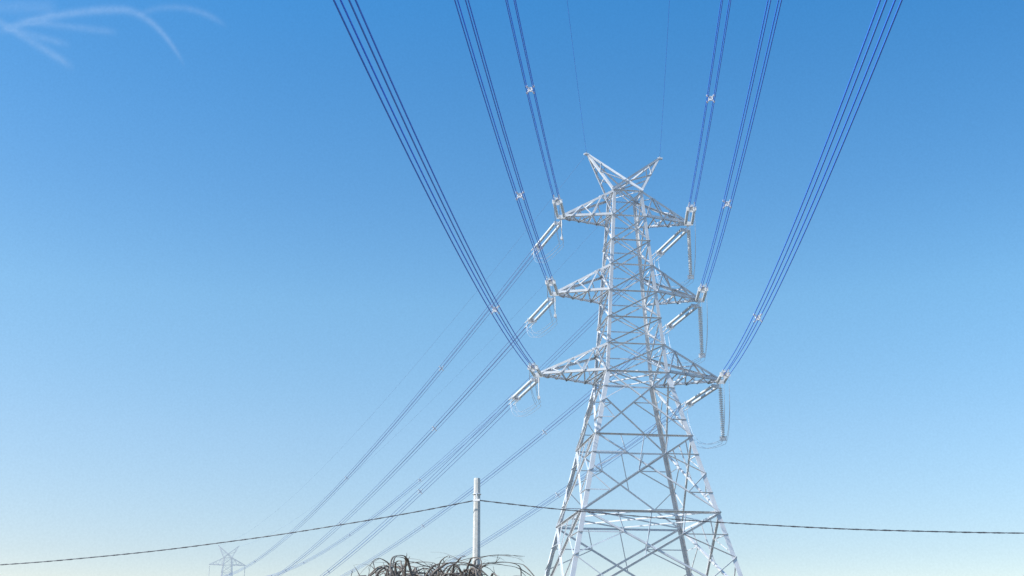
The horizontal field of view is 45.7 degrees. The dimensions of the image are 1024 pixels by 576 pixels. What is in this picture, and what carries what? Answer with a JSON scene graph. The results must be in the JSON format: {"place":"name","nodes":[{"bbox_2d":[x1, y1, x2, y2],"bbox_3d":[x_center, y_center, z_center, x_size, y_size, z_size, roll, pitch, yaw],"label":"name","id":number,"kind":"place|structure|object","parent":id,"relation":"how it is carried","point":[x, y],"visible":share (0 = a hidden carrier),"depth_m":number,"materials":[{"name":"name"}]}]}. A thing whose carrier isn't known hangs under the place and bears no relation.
{"place":"outdoors","nodes":[
{"label":"outdoors","id":0,"kind":"place"},
{"bbox_2d":[0,0,1023,575],"label":"sky","id":1,"kind":"structure","parent":0,"point":[222,250],"materials":[{"name":"blue"}]},
{"label":"ground","id":2,"kind":"structure","parent":0,"visible":0},
{"bbox_2d":[209,545,245,575],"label":"transmission tower","id":3,"kind":"structure","parent":2,"relation":"on","point":[223,563],"depth_m":427.11,"materials":[{"name":"silver metal"}]},
{"bbox_2d":[225,155,684,575],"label":"conductor span","id":4,"kind":"object","parent":3,"relation":"attached to","point":[333,490],"visible":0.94,"depth_m":152.97,"materials":[{"name":"grey metal"}]},
{"bbox_2d":[351,552,533,575],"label":"bare tree","id":5,"kind":"object","parent":2,"relation":"on","point":[475,570],"visible":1,"depth_m":36.10,"materials":[{"name":"brown plant"}]},
{"bbox_2d":[472,478,479,564],"bbox_3d":[-1.194,10.539,40.213,0.342,8.500,0.342,-2,-18,5],"label":"utility pole","id":6,"kind":"object","parent":2,"relation":"on","point":[476,528],"visible":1,"depth_m":40.97,"materials":[{"name":"concrete"}]},
{"bbox_2d":[472,492,480,500],"bbox_3d":[-1.204,7.114,41.242,0.310,0.300,0.512,-2,-18,5],"label":"pole bracket","id":7,"kind":"object","parent":6,"relation":"attached to","point":[476,493],"visible":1,"depth_m":41.02,"materials":[{"name":"white metal"}]},
{"bbox_2d":[0,500,1023,564],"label":"twisted service cable","id":8,"kind":"object","parent":6,"relation":"attached to","point":[536,507],"visible":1,"depth_m":40.32,"materials":[{"name":"grey plastic"}]},
{"bbox_2d":[535,153,742,575],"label":"transmission tower","id":9,"kind":"structure","parent":2,"relation":"on","point":[609,289],"depth_m":110.24,"materials":[{"name":"metal"}]},
{"bbox_2d":[208,202,728,575],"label":"insulators","id":10,"kind":"object","parent":9,"relation":"attached to","point":[668,324],"visible":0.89,"depth_m":113.19,"materials":[{"name":"white glass"}]},
{"bbox_2d":[229,85,762,575],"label":"line hardware","id":11,"kind":"object","parent":9,"relation":"attached to","point":[553,295],"visible":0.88,"depth_m":109.70,"materials":[{"name":"white metal"}]},
{"bbox_2d":[333,0,902,374],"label":"conductors","id":12,"kind":"object","parent":11,"relation":"hanging from","point":[373,54],"visible":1,"depth_m":59.25,"materials":[{"name":"blue"}]},
{"bbox_2d":[510,204,729,448],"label":"jumper cables","id":13,"kind":"object","parent":9,"relation":"attached to","point":[664,335],"visible":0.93,"depth_m":108.34,"materials":[{"name":"silver metal"}]}
]}

